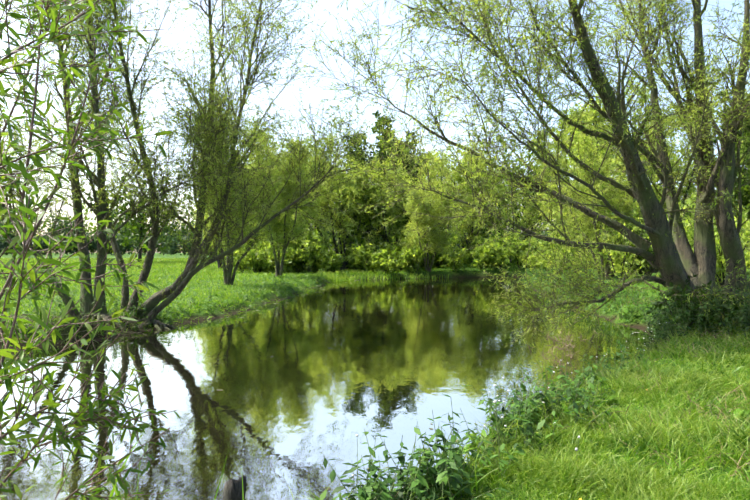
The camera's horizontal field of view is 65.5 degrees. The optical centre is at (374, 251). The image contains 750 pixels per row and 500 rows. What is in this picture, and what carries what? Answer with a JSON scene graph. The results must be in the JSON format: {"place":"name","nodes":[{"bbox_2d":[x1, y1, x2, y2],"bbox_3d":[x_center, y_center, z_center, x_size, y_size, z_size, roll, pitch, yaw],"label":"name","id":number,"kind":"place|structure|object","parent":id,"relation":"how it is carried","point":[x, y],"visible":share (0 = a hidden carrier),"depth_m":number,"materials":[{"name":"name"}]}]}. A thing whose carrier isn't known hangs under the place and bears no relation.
{"place":"outdoors","nodes":[
{"label":"outdoors","id":0,"kind":"place"},
{"bbox_2d":[0,277,651,499],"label":"pond","id":1,"kind":"structure","parent":0,"point":[303,400],"depth_m":10.31,"materials":[{"name":"green liquid"}]},
{"bbox_2d":[7,282,644,489],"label":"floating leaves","id":2,"kind":"object","parent":1,"relation":"on","point":[334,328],"visible":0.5,"depth_m":11.99,"materials":[{"name":"green plant"}]},
{"bbox_2d":[0,252,749,499],"bbox_3d":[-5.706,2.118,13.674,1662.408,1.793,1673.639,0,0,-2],"label":"ground","id":3,"kind":"structure","parent":0,"point":[271,297],"depth_m":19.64,"materials":[{"name":"green plant"}]},
{"bbox_2d":[0,304,176,343],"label":"mud litter","id":4,"kind":"object","parent":3,"relation":"on","point":[77,317],"visible":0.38,"depth_m":16.00,"materials":[{"name":"brown soil"}]},
{"bbox_2d":[0,0,180,499],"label":"branches","id":5,"kind":"object","parent":3,"relation":"on","point":[82,418],"visible":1,"depth_m":2.38,"materials":[{"name":"green plant"}]},
{"bbox_2d":[72,312,174,331],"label":"willow roots","id":6,"kind":"object","parent":3,"relation":"on","point":[158,325],"visible":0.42,"depth_m":16.97,"materials":[{"name":"brown plant"}]},
{"bbox_2d":[0,0,282,316],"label":"willow","id":7,"kind":"object","parent":3,"relation":"on","point":[77,195],"visible":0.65,"depth_m":16.18,"materials":[{"name":"green plant"}]},
{"bbox_2d":[0,228,378,254],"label":"hedge","id":8,"kind":"object","parent":3,"relation":"on","point":[171,247],"visible":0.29,"depth_m":283.38,"materials":[{"name":"green plant"}]},
{"bbox_2d":[191,190,236,267],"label":"willow","id":9,"kind":"object","parent":3,"relation":"on","point":[219,260],"visible":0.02,"depth_m":63.02,"materials":[{"name":"green plant"}]},
{"bbox_2d":[222,476,246,499],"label":"old stake","id":10,"kind":"object","parent":3,"relation":"on","point":[232,490],"visible":0.94,"depth_m":4.36,"materials":[{"name":"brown wood"}]},
{"bbox_2d":[185,99,290,284],"bbox_3d":[-7.897,-3.065,32.305,4.814,10.543,7.900,0,0,25],"label":"willow","id":11,"kind":"object","parent":3,"relation":"on","point":[228,278],"visible":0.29,"depth_m":32.70,"materials":[{"name":"green plant"}]},
{"bbox_2d":[18,0,467,322],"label":"willow","id":12,"kind":"object","parent":3,"relation":"on","point":[168,295],"visible":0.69,"depth_m":17.07,"materials":[{"name":"green plant"}]},
{"bbox_2d":[204,128,306,249],"bbox_3d":[-11.274,-4.763,56.596,8.352,13.793,8.338,0,0,24],"label":"willow","id":13,"kind":"object","parent":3,"relation":"on","point":[243,192],"visible":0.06,"depth_m":55.55,"materials":[{"name":"green plant"}]},
{"bbox_2d":[241,111,334,276],"bbox_3d":[-7.051,-3.738,42.096,6.934,11.828,5.605,0,0,-37],"label":"willow","id":14,"kind":"object","parent":3,"relation":"on","point":[282,224],"visible":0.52,"depth_m":42.01,"materials":[{"name":"green plant"}]},
{"bbox_2d":[246,169,337,270],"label":"willow","id":15,"kind":"object","parent":3,"relation":"on","point":[310,207],"visible":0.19,"depth_m":52.17,"materials":[{"name":"green plant"}]},
{"bbox_2d":[303,132,339,243],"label":"willow","id":16,"kind":"object","parent":3,"relation":"on","point":[310,175],"visible":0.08,"depth_m":60.47,"materials":[{"name":"green plant"}]},
{"bbox_2d":[313,150,384,269],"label":"willow","id":17,"kind":"object","parent":3,"relation":"on","point":[344,221],"visible":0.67,"depth_m":55.99,"materials":[{"name":"green plant"}]},
{"bbox_2d":[0,210,748,253],"bbox_3d":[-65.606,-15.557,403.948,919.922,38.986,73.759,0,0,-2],"label":"tree","id":18,"kind":"object","parent":3,"relation":"on","point":[66,230],"visible":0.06,"depth_m":400.35,"materials":[{"name":"green plant"}]},
{"bbox_2d":[343,109,406,265],"bbox_3d":[-0.189,-6.466,61.607,9.845,17.058,6.376,0,0,-34],"label":"dark tree","id":19,"kind":"object","parent":3,"relation":"on","point":[374,130],"visible":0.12,"depth_m":61.61,"materials":[{"name":"green plant"}]},
{"bbox_2d":[23,263,749,499],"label":"bank plants","id":20,"kind":"object","parent":3,"relation":"on","point":[441,470],"visible":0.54,"depth_m":5.67,"materials":[{"name":"green plant"}]},
{"bbox_2d":[371,130,423,250],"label":"dark tree","id":21,"kind":"object","parent":3,"relation":"on","point":[408,166],"visible":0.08,"depth_m":64.67,"materials":[{"name":"green plant"}]},
{"bbox_2d":[343,155,455,251],"bbox_3d":[2.073,-3.912,57.558,11.322,12.072,6.480,0,0,20],"label":"willow","id":22,"kind":"object","parent":3,"relation":"on","point":[391,213],"visible":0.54,"depth_m":56.97,"materials":[{"name":"green plant"}]},
{"bbox_2d":[61,130,743,261],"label":"tree line","id":23,"kind":"object","parent":3,"relation":"on","point":[134,227],"visible":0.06,"depth_m":93.86,"materials":[{"name":"green plant"}]},
{"bbox_2d":[223,224,619,273],"bbox_3d":[7.867,-0.298,54.997,44.061,4.625,13.060,0,0,-2],"label":"thicket","id":24,"kind":"object","parent":3,"relation":"on","point":[312,257],"visible":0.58,"depth_m":51.47,"materials":[{"name":"green plant"}]},
{"bbox_2d":[401,141,454,239],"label":"willow","id":25,"kind":"object","parent":3,"relation":"on","point":[436,165],"visible":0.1,"depth_m":63.85,"materials":[{"name":"green plant"}]},
{"bbox_2d":[395,177,465,271],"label":"tree","id":26,"kind":"object","parent":3,"relation":"on","point":[437,240],"visible":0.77,"depth_m":50.11,"materials":[{"name":"green plant"}]},
{"bbox_2d":[434,144,508,261],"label":"willow","id":27,"kind":"object","parent":3,"relation":"on","point":[456,179],"visible":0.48,"depth_m":60.28,"materials":[{"name":"green plant"}]},
{"bbox_2d":[352,322,668,499],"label":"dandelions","id":28,"kind":"object","parent":3,"relation":"on","point":[502,417],"visible":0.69,"depth_m":5.02,"materials":[{"name":"green plant"}]},
{"bbox_2d":[460,139,564,262],"bbox_3d":[14.983,-5.156,63.555,12.307,14.479,6.615,0,0,-2],"label":"willow","id":29,"kind":"object","parent":3,"relation":"on","point":[527,216],"visible":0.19,"depth_m":63.07,"materials":[{"name":"green plant"}]},
{"bbox_2d":[291,0,749,351],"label":"willow","id":30,"kind":"object","parent":3,"relation":"on","point":[668,262],"visible":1,"depth_m":13.01,"materials":[{"name":"green plant"}]},
{"bbox_2d":[523,325,601,401],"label":"dry reed stalks","id":31,"kind":"object","parent":3,"relation":"on","point":[565,350],"visible":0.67,"depth_m":9.05,"materials":[{"name":"beige plant"}]},
{"bbox_2d":[524,106,625,268],"bbox_3d":[15.945,-4.740,44.399,8.892,13.670,8.706,0,0,-2],"label":"tree","id":32,"kind":"object","parent":3,"relation":"on","point":[566,212],"visible":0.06,"depth_m":44.69,"materials":[{"name":"green plant"}]},
{"bbox_2d":[532,132,679,279],"bbox_3d":[12.298,-2.549,30.932,7.028,8.676,5.680,0,0,-2],"label":"tree","id":33,"kind":"object","parent":3,"relation":"on","point":[626,203],"visible":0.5,"depth_m":30.34,"materials":[{"name":"green plant"}]},
{"bbox_2d":[539,132,691,242],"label":"tree line","id":34,"kind":"object","parent":3,"relation":"on","point":[657,183],"visible":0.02,"depth_m":77.23,"materials":[{"name":"green plant"}]},
{"bbox_2d":[515,192,749,288],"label":"bank thicket","id":35,"kind":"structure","parent":3,"relation":"on","point":[618,265],"depth_m":27.45,"materials":[{"name":"green plant"}]},
{"bbox_2d":[565,55,749,272],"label":"tree","id":36,"kind":"object","parent":3,"relation":"on","point":[589,144],"visible":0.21,"depth_m":36.57,"materials":[{"name":"green plant"}]},
{"bbox_2d":[604,168,749,275],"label":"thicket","id":37,"kind":"object","parent":3,"relation":"on","point":[650,250],"depth_m":28.01,"materials":[{"name":"green plant"}]},
{"bbox_2d":[647,273,749,332],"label":"scrub","id":38,"kind":"object","parent":3,"relation":"on","point":[681,300],"visible":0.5,"depth_m":12.30,"materials":[{"name":"green plant"}]},
{"bbox_2d":[712,89,749,230],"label":"dark tree","id":39,"kind":"object","parent":3,"relation":"on","point":[744,192],"visible":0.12,"depth_m":40.34,"materials":[{"name":"green plant"}]},
{"bbox_2d":[0,0,749,252],"label":"sky","id":40,"kind":"structure","parent":0,"point":[313,93],"materials":[{"name":"white"}]}
]}

